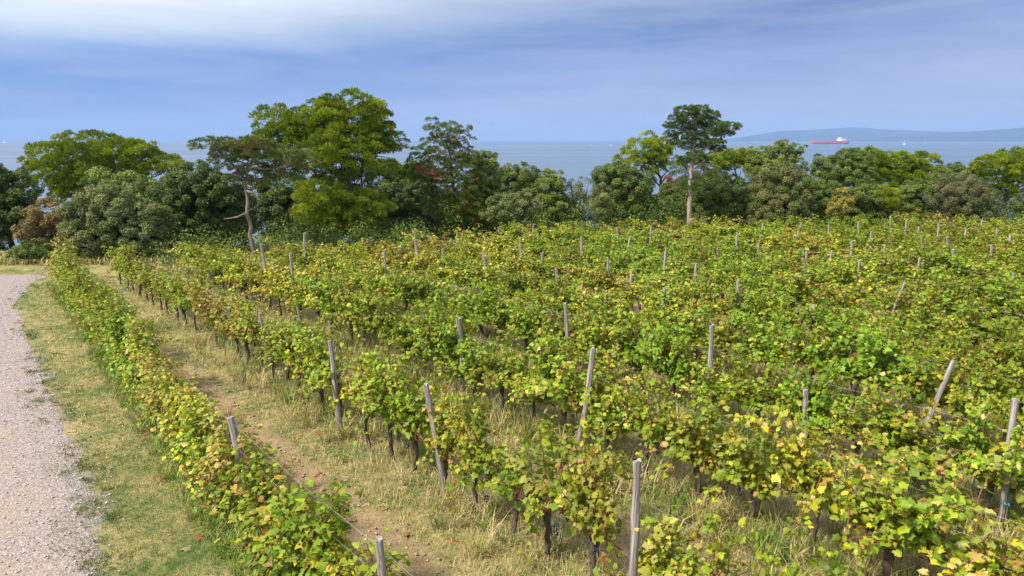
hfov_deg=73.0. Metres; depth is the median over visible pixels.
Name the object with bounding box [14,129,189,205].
umbrella pine
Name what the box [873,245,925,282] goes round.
grapevine
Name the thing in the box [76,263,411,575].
trellis wire
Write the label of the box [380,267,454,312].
grapevine
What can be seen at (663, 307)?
post
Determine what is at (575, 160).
sea
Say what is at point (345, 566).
grapevine
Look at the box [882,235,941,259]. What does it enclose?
grapevine
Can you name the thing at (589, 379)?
post
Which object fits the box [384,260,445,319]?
grapevine
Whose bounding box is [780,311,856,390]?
grapevine
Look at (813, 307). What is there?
post
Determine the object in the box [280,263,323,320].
grapevine
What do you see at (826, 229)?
grapevine
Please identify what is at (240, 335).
grapevine
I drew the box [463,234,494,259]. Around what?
grapevine
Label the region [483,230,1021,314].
trellis wire
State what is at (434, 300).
grapevine
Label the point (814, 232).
grapevine
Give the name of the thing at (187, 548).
fallen leaves
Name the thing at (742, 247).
grapevine
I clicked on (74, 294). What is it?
grapevine
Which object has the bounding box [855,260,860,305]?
post
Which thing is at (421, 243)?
grapevine
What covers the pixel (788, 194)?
oak tree
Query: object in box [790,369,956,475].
grapevine
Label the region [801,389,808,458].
post
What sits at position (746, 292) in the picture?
trellis wire
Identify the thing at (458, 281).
grapevine
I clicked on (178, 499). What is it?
verge grass
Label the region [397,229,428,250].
grapevine
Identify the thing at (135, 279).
grapevine
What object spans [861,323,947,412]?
grapevine
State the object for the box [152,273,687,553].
trellis wire
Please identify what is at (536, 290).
grapevine
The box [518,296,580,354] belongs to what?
grapevine
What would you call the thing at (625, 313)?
grapevine
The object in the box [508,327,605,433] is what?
grapevine
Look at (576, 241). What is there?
grapevine
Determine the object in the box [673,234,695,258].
grapevine
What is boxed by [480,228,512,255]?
grapevine
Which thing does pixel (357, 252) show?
grapevine
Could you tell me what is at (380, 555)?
post
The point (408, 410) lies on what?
grapevine
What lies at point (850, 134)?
hills
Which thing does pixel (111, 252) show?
grapevine
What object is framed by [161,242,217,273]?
grapevine
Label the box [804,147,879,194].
oak tree
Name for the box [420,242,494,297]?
grapevine
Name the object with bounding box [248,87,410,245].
pine
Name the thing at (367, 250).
grapevine
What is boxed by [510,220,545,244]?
grapevine
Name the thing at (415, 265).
grapevine
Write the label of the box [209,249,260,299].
grapevine
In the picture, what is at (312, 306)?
grapevine
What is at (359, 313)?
grapevine
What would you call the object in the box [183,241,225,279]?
grapevine
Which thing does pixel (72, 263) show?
grapevine
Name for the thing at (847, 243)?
grapevine
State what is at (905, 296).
grapevine
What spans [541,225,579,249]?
grapevine
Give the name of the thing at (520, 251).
post
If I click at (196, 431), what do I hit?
grapevine
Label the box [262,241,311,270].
grapevine
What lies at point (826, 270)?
grapevine
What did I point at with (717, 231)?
grapevine
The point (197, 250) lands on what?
grapevine
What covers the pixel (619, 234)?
grapevine
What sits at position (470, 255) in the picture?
grapevine
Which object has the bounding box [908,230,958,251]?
grapevine
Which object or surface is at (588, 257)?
grapevine
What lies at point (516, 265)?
grapevine
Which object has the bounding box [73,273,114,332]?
grapevine
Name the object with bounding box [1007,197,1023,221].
shrub
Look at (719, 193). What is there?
oak tree
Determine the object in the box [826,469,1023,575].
grapevine
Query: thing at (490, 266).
grapevine
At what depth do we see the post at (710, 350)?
14.22 m
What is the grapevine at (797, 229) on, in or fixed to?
on the ground at (370, 513)
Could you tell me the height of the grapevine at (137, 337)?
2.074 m
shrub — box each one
[5,237,51,261]
[477,187,541,228]
[588,182,614,226]
[825,187,854,222]
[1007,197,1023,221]
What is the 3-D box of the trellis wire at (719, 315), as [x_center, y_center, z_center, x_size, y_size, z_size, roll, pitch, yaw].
[2.218,-0.048,21.147,0.004,0.052,27.187,-10,16,-40]
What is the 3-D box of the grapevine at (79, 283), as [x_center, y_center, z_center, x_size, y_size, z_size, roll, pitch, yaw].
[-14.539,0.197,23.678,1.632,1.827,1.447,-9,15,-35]
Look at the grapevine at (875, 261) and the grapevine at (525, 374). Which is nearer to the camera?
the grapevine at (525, 374)
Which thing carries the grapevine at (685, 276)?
on the ground at (370, 513)
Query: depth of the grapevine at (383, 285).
23.86 m
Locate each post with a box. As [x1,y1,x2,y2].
[170,278,183,320]
[227,305,242,356]
[227,416,251,507]
[245,267,255,300]
[258,313,277,380]
[260,244,273,307]
[289,253,299,319]
[303,233,306,264]
[328,340,341,427]
[375,535,386,575]
[383,249,386,306]
[414,238,421,279]
[423,383,447,492]
[442,249,444,295]
[455,317,465,396]
[482,255,488,304]
[519,238,522,279]
[540,252,544,282]
[555,267,560,323]
[564,302,569,361]
[573,347,595,457]
[580,237,582,272]
[605,257,608,301]
[628,458,640,575]
[629,269,633,311]
[647,227,651,264]
[661,288,666,310]
[663,250,666,274]
[693,263,696,286]
[706,324,713,417]
[735,233,737,267]
[736,279,740,329]
[757,243,759,256]
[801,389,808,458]
[803,251,807,280]
[803,304,815,346]
[849,241,852,256]
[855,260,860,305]
[857,221,859,241]
[878,245,885,281]
[892,281,905,311]
[903,219,907,237]
[914,257,921,280]
[922,359,955,433]
[937,223,939,244]
[989,244,992,262]
[997,398,1019,534]
[1007,234,1011,246]
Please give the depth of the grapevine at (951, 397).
13.76 m
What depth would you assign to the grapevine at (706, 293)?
21.13 m
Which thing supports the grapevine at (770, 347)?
on the ground at (370, 513)
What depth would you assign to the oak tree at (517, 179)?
46.09 m
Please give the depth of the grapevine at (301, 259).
29.16 m
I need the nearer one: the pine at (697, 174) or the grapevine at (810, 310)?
the grapevine at (810, 310)
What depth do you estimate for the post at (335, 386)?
14.45 m
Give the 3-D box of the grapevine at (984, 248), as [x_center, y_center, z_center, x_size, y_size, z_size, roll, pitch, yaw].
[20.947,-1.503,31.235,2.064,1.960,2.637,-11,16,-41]
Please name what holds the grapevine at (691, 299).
on the ground at (370, 513)
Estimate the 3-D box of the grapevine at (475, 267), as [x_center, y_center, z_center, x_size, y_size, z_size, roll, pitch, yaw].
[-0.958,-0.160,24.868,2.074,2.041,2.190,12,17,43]
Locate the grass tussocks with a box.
[153,308,1023,575]
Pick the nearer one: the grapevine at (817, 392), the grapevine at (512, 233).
the grapevine at (817, 392)
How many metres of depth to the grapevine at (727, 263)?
27.26 m
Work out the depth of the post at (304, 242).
28.81 m
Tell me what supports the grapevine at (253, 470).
on the ground at (370, 513)
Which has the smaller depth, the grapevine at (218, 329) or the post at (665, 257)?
the grapevine at (218, 329)
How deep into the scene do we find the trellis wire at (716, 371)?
13.86 m
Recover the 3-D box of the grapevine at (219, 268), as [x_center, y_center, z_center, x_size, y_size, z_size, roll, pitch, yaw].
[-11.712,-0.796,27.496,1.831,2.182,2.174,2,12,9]
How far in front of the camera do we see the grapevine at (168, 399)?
13.45 m
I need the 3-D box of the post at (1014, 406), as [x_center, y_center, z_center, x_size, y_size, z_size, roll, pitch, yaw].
[7.584,2.786,10.582,0.146,2.288,0.127,0,10,0]
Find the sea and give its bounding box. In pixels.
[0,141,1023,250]
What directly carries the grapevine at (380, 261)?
on the ground at (370, 513)
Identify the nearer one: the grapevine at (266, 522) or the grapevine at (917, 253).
the grapevine at (266, 522)
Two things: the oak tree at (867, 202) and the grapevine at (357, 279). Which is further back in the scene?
the oak tree at (867, 202)
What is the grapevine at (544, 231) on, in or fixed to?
on the ground at (370, 513)
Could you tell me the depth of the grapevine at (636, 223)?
37.47 m
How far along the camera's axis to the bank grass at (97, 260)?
34.11 m
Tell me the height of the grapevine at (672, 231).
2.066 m
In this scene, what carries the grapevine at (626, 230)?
on the ground at (370, 513)
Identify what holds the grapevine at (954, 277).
on the ground at (370, 513)
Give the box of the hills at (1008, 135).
[859,128,1023,141]
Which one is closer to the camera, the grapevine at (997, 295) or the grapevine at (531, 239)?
the grapevine at (997, 295)
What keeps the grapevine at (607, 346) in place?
on the ground at (370, 513)
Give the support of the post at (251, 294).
on the ground at (370, 513)
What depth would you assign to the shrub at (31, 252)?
34.30 m
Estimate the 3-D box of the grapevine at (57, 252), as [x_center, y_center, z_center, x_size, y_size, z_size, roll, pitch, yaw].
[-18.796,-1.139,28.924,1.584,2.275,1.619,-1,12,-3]
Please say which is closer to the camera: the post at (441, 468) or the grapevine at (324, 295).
the post at (441, 468)
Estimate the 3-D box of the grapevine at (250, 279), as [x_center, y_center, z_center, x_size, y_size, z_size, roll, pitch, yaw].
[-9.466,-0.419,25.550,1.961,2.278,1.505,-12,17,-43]
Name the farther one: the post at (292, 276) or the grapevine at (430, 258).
the grapevine at (430, 258)
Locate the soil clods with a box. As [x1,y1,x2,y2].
[157,343,475,575]
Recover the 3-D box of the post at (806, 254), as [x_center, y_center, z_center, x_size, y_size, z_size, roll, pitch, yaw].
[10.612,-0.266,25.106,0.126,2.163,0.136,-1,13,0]
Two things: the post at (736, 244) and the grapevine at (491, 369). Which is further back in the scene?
the post at (736, 244)
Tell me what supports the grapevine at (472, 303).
on the ground at (370, 513)
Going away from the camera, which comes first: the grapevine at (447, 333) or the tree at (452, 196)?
the grapevine at (447, 333)
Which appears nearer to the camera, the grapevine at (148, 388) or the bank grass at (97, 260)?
the grapevine at (148, 388)
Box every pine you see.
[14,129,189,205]
[186,134,315,260]
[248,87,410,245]
[359,157,438,189]
[611,130,680,224]
[661,104,742,224]
[666,155,726,218]
[706,147,755,186]
[873,184,902,225]
[966,146,1023,222]
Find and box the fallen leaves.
[5,300,1012,575]
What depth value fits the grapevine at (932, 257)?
29.90 m
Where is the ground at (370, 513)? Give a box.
[0,223,1023,575]
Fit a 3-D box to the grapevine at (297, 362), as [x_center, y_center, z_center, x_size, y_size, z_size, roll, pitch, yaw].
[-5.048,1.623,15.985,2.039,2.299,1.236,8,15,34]
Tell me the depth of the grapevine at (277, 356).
16.48 m
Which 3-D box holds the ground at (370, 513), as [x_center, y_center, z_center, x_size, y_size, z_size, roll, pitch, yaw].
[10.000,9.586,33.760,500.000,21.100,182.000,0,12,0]
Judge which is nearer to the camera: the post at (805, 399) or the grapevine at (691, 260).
the post at (805, 399)
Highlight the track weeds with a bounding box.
[7,282,135,575]
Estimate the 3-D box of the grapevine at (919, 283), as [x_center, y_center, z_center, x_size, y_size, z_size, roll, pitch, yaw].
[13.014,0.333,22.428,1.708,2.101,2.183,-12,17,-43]
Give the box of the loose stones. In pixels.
[0,298,129,575]
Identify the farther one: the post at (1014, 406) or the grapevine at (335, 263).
the grapevine at (335, 263)
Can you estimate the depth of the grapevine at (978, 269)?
25.60 m
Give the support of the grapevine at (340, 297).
on the ground at (370, 513)
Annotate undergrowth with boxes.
[146,187,1023,265]
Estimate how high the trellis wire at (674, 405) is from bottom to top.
0.057 m
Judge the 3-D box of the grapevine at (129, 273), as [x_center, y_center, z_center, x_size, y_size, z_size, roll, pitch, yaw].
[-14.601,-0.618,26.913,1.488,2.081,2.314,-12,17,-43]
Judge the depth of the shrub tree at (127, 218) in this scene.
34.27 m
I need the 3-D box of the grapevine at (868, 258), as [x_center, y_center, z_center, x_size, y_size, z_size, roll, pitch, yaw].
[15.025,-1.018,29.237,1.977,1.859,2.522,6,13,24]
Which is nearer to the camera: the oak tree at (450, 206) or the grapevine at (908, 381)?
the grapevine at (908, 381)
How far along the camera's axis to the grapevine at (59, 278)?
28.00 m
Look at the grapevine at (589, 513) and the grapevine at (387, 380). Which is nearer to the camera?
the grapevine at (589, 513)
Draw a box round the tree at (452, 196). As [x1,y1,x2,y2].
[402,116,489,237]
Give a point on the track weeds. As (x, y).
(86, 464)
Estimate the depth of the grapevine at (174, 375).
14.13 m
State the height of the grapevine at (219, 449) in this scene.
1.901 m
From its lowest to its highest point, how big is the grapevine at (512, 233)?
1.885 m
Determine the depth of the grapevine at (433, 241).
31.92 m
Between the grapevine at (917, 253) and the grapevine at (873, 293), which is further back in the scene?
the grapevine at (917, 253)
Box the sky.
[0,0,1023,140]
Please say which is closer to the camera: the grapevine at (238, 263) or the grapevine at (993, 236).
the grapevine at (238, 263)
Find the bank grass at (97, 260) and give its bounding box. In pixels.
[0,238,518,277]
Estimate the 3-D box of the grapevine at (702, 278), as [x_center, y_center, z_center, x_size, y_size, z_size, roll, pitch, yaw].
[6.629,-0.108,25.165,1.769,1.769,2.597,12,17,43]
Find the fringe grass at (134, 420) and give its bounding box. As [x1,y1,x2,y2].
[42,280,288,575]
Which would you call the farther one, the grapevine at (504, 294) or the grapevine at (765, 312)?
the grapevine at (504, 294)
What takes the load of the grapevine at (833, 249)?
on the ground at (370, 513)
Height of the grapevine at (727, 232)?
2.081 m
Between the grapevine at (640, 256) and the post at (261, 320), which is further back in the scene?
the grapevine at (640, 256)
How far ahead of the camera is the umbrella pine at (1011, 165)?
48.98 m
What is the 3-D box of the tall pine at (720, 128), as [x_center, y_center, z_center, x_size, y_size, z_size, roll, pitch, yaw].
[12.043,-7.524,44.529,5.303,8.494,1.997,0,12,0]
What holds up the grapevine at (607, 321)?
on the ground at (370, 513)
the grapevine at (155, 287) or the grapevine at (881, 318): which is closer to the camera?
the grapevine at (881, 318)
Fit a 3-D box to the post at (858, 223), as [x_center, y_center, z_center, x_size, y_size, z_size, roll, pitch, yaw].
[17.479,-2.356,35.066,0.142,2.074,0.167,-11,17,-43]
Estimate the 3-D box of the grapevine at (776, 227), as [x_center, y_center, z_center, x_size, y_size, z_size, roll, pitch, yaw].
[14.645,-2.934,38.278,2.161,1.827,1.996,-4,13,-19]
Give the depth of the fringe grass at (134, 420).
13.23 m
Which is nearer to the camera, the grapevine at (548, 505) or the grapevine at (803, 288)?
the grapevine at (548, 505)
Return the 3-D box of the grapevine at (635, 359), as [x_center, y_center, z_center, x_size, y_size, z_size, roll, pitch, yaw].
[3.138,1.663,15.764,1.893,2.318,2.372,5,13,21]
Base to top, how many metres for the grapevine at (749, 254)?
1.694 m
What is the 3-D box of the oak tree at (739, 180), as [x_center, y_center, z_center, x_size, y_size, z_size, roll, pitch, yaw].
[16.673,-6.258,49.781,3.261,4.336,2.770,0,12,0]
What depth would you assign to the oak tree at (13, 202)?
37.46 m
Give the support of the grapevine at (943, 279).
on the ground at (370, 513)
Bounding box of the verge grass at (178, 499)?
[2,263,295,575]
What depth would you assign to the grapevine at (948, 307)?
21.37 m
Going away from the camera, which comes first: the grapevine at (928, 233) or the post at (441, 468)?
the post at (441, 468)
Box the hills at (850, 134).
[723,127,966,140]
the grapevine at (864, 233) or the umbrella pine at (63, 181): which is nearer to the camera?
the grapevine at (864, 233)
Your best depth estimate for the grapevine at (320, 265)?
27.48 m
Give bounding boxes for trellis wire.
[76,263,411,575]
[94,291,377,574]
[140,257,780,571]
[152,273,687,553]
[200,251,1021,554]
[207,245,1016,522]
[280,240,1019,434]
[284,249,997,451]
[376,241,1010,376]
[448,238,1023,342]
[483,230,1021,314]
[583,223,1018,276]
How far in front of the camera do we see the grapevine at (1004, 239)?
30.14 m
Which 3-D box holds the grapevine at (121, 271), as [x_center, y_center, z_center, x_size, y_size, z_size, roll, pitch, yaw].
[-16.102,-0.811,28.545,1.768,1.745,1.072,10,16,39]
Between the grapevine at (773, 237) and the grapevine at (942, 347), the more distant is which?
the grapevine at (773, 237)
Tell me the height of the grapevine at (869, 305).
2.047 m
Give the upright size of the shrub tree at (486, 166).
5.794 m
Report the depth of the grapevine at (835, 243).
32.72 m
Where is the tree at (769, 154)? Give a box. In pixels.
[742,139,809,203]
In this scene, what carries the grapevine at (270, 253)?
on the ground at (370, 513)
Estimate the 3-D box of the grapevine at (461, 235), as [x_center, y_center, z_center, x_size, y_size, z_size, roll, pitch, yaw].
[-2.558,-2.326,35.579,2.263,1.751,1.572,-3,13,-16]
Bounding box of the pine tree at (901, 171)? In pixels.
[851,145,944,188]
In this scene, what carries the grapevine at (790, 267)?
on the ground at (370, 513)
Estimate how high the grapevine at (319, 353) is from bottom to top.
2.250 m
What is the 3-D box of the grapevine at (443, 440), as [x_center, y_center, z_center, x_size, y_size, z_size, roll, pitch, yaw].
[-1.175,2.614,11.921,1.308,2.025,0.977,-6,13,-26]
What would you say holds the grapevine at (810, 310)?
on the ground at (370, 513)
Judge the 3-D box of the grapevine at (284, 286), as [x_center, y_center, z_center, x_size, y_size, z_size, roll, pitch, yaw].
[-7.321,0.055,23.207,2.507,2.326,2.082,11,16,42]
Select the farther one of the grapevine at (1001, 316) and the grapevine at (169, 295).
the grapevine at (169, 295)
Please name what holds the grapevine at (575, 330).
on the ground at (370, 513)
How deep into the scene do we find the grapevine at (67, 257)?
26.34 m
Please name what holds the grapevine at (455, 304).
on the ground at (370, 513)
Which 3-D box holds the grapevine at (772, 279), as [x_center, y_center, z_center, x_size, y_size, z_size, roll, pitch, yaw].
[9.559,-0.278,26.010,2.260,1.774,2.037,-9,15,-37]
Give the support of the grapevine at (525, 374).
on the ground at (370, 513)
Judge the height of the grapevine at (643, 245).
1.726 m
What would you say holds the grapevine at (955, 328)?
on the ground at (370, 513)
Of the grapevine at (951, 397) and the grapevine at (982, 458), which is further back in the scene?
the grapevine at (951, 397)
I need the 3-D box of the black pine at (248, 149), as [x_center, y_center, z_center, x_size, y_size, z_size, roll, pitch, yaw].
[-12.142,-4.085,33.088,5.839,6.461,2.532,0,12,0]
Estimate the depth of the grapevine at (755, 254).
29.49 m
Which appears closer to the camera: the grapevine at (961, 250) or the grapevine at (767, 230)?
the grapevine at (961, 250)
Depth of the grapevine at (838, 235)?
35.45 m
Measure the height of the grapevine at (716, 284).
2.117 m
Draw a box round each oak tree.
[0,163,49,251]
[80,165,167,233]
[144,159,257,249]
[246,166,394,242]
[370,176,444,238]
[429,187,496,235]
[497,161,540,230]
[531,168,570,232]
[591,160,658,229]
[655,182,687,224]
[685,176,751,227]
[733,171,756,224]
[746,160,817,227]
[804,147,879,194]
[806,178,850,229]
[845,183,900,225]
[894,178,945,223]
[925,162,985,190]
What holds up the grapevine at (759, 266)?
on the ground at (370, 513)
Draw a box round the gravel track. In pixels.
[0,274,101,575]
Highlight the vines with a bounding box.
[446,209,1023,575]
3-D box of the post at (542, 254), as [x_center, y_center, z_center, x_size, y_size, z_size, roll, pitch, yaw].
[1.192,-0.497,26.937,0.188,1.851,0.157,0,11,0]
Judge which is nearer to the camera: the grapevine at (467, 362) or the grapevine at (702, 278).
the grapevine at (467, 362)
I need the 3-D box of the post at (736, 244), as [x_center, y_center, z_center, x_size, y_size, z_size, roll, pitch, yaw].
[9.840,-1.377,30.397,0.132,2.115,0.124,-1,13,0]
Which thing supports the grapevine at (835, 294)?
on the ground at (370, 513)
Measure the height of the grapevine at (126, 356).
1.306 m
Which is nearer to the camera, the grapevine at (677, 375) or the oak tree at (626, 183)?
the grapevine at (677, 375)
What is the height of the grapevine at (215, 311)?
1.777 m
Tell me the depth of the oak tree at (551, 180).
44.29 m
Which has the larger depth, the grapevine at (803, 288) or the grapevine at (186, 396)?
the grapevine at (803, 288)
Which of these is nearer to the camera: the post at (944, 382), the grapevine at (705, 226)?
the post at (944, 382)
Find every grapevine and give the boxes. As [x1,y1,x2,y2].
[40,247,61,279]
[41,233,85,282]
[45,250,77,292]
[50,245,92,297]
[52,266,64,289]
[58,262,108,314]
[58,275,77,309]
[61,260,92,303]
[62,266,108,318]
[65,295,89,323]
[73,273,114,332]
[73,298,120,348]
[80,278,135,341]
[87,290,131,356]
[94,292,159,366]
[96,312,160,375]
[101,245,123,283]
[104,247,128,287]
[107,337,136,385]
[114,243,135,291]
[115,309,182,397]
[118,244,158,295]
[122,338,193,422]
[129,259,159,299]
[129,341,184,410]
[131,354,203,439]
[132,250,166,304]
[142,265,179,309]
[147,371,201,457]
[150,267,185,315]
[157,270,197,320]
[158,382,221,475]
[159,275,199,326]
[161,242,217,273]
[173,396,259,499]
[175,269,218,333]
[176,399,282,523]
[179,276,225,340]
[181,239,247,291]
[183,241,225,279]
[189,241,227,283]
[194,248,252,286]
[197,290,230,347]
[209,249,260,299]
[213,297,250,357]
[213,436,319,555]
[215,294,260,365]
[219,295,279,373]
[221,245,255,296]
[227,457,342,575]
[230,245,279,304]
[237,475,368,575]
[241,263,310,315]
[247,266,295,309]
[249,318,298,382]
[252,233,290,268]
[256,257,303,320]
[256,318,321,391]
[258,240,309,274]
[260,307,316,402]
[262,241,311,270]
[279,326,344,414]
[279,541,405,575]
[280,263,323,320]
[281,247,322,284]
[284,243,317,269]
[294,269,361,324]
[296,262,356,337]
[301,326,367,422]
[305,240,354,283]
[307,270,390,346]
[310,244,368,294]
[311,266,391,344]
[318,247,367,283]
[328,334,389,445]
[329,240,363,262]
[332,263,392,297]
[335,342,408,459]
[336,238,365,265]
[337,287,407,358]
[339,249,387,293]
[342,258,406,306]
[351,237,388,269]
[352,527,409,575]
[356,368,456,473]
[365,237,408,274]
[369,239,412,274]
[374,295,468,377]
[376,241,434,283]
[378,306,428,367]
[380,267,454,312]
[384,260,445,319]
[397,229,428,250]
[401,251,435,284]
[403,235,428,257]
[403,278,458,319]
[410,228,452,258]
[413,301,490,390]
[415,375,475,490]
[417,241,453,292]
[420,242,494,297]
[421,335,500,399]
[426,230,468,260]
[427,390,508,513]
[429,284,479,328]
[431,233,480,259]
[436,431,564,535]
[441,237,493,266]
[441,252,482,294]
[442,227,482,246]
[446,259,503,295]
[447,276,509,344]
[458,329,525,415]
[459,223,501,252]
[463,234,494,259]
[469,240,518,273]
[472,276,550,349]
[475,337,575,429]
[478,256,499,272]
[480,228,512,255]
[480,267,517,306]
[489,290,562,361]
[491,231,529,259]
[495,258,540,308]
[500,219,529,242]
[502,249,540,279]
[502,407,643,565]
[504,262,564,312]
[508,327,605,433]
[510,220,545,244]
[512,247,558,283]
[514,244,534,259]
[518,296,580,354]
[522,249,580,285]
[523,225,562,250]
[523,234,565,260]
[525,227,553,246]
[527,301,609,363]
[536,271,599,325]
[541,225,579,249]
[541,284,610,327]
[544,437,644,575]
[546,242,584,269]
[549,246,593,271]
[550,221,573,249]
[551,259,592,297]
[553,226,593,252]
[561,251,623,294]
[569,219,593,239]
[570,291,636,384]
[570,351,645,458]
[572,282,642,326]
[574,228,613,261]
[574,263,634,303]
[581,240,615,274]
[582,221,601,243]
[585,290,661,341]
[586,243,625,281]
[590,360,717,480]
[591,222,614,242]
[593,219,623,237]
[598,231,628,260]
[607,226,633,246]
[609,233,645,262]
[609,308,692,395]
[611,247,662,288]
[612,216,642,236]
[613,269,660,313]
[620,226,649,248]
[623,242,661,264]
[625,217,656,239]
[627,267,691,307]
[635,508,823,575]
[636,230,665,253]
[636,244,681,273]
[636,254,667,285]
[637,510,720,575]
[638,247,703,286]
[639,274,702,345]
[640,308,718,409]
[643,223,675,243]
[645,378,748,505]
[649,218,689,243]
[653,232,695,258]
[653,291,732,361]
[659,241,703,275]
[660,216,699,243]
[662,263,703,315]
[669,259,717,292]
[672,342,758,408]
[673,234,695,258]
[675,229,721,260]
[676,227,703,247]
[680,216,710,237]
[681,223,726,238]
[683,241,734,279]
[688,303,795,373]
[689,222,726,246]
[689,266,743,325]
[690,396,798,527]
[694,235,742,263]
[697,251,745,277]
[702,224,743,244]
[702,255,753,305]
[708,343,789,437]
[709,215,735,240]
[720,256,789,285]
[722,229,751,253]
[722,243,763,266]
[723,400,887,557]
[724,256,775,304]
[724,279,779,333]
[727,302,804,381]
[729,223,759,244]
[736,268,797,306]
[741,284,808,340]
[743,221,768,244]
[744,243,784,271]
[748,256,795,291]
[752,355,852,451]
[755,217,787,236]
[755,231,803,258]
[755,239,768,258]
[757,223,792,247]
[757,235,804,271]
[762,225,822,245]
[762,256,835,321]
[774,251,819,291]
[775,219,805,241]
[776,231,839,266]
[778,290,848,343]
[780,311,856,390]
[787,249,829,274]
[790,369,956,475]
[793,309,923,411]
[796,218,824,238]
[796,296,875,354]
[798,234,844,267]
[800,254,866,278]
[802,277,895,323]
[803,278,871,318]
[805,236,838,250]
[808,231,854,251]
[810,256,865,301]
[815,224,837,242]
[815,445,995,575]
[816,258,898,299]
[818,239,872,265]
[819,222,860,243]
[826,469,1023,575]
[835,229,891,255]
[835,249,884,283]
[843,244,891,272]
[849,229,886,244]
[853,251,905,292]
[860,272,914,308]
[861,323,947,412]
[861,372,1002,496]
[862,227,900,253]
[864,224,911,249]
[865,304,924,358]
[869,273,955,333]
[872,265,941,311]
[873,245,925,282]
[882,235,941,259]
[887,223,929,243]
[888,225,934,252]
[889,237,951,279]
[889,246,946,297]
[895,306,971,371]
[902,292,979,345]
[906,273,978,296]
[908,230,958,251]
[911,274,992,318]
[912,249,990,281]
[913,243,947,279]
[914,313,1023,385]
[916,334,1019,433]
[919,222,953,243]
[924,236,977,274]
[932,234,968,248]
[935,266,1014,316]
[940,232,982,259]
[940,252,1013,286]
[951,391,1023,520]
[954,226,1003,253]
[954,295,1023,348]
[956,250,1009,271]
[960,266,1023,321]
[960,353,1023,452]
[963,233,1000,263]
[974,225,1023,253]
[974,253,1023,294]
[981,230,1023,263]
[985,282,1023,334]
[986,268,1023,298]
[986,318,1023,388]
[994,246,1023,276]
[995,306,1023,350]
[1011,232,1023,253]
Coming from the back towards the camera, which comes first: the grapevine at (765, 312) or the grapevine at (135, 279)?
the grapevine at (135, 279)
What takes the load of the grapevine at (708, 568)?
on the ground at (370, 513)
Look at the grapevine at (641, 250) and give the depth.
29.64 m
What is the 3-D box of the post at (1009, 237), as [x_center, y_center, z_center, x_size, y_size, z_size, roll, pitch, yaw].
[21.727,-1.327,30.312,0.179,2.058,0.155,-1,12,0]
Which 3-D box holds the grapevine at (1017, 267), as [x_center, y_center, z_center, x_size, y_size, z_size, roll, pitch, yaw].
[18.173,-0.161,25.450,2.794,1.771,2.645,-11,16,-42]
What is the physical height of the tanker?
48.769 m
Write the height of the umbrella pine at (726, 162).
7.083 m
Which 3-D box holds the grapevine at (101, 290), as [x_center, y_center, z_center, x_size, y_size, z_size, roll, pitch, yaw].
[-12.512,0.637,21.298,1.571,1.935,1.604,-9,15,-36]
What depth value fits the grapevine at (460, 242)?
30.71 m
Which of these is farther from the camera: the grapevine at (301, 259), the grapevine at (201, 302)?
the grapevine at (301, 259)
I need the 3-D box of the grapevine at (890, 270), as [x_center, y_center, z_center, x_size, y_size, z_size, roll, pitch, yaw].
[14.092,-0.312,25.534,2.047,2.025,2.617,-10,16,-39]
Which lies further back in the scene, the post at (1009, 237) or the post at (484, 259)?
the post at (1009, 237)
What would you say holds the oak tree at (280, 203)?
on the ground at (370, 513)
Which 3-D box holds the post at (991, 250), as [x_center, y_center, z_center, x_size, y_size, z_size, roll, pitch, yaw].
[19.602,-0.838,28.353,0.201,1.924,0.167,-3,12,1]
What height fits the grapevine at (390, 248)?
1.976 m
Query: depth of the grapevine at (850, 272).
23.68 m
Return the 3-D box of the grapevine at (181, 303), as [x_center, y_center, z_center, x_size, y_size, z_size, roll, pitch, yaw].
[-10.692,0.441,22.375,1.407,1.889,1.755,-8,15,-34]
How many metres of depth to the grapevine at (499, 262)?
28.52 m
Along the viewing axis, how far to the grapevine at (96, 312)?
20.46 m
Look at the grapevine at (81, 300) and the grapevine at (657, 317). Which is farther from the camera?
the grapevine at (81, 300)
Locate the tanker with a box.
[810,137,848,143]
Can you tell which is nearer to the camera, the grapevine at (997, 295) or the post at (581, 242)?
the grapevine at (997, 295)
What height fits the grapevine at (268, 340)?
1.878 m
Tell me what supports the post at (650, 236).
on the ground at (370, 513)
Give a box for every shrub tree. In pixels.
[10,196,78,255]
[55,182,176,260]
[460,150,504,236]
[565,176,599,222]
[919,171,1001,230]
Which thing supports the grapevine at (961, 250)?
on the ground at (370, 513)
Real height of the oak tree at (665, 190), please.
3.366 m
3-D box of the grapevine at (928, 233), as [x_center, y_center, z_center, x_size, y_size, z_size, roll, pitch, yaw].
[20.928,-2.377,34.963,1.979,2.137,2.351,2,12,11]
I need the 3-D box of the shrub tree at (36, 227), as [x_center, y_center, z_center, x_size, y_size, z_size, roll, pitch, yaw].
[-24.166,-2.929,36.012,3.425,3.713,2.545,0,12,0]
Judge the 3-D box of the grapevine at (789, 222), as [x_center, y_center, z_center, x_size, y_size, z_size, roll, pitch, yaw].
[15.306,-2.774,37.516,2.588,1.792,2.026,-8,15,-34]
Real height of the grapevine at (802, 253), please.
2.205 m
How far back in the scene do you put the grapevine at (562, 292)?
21.63 m
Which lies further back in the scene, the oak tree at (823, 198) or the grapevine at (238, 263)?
the oak tree at (823, 198)
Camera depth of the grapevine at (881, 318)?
17.30 m
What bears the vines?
on the ground at (370, 513)
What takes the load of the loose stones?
on the gravel track
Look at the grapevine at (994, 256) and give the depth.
28.16 m
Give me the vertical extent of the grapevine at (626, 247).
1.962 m
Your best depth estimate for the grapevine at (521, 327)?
18.57 m

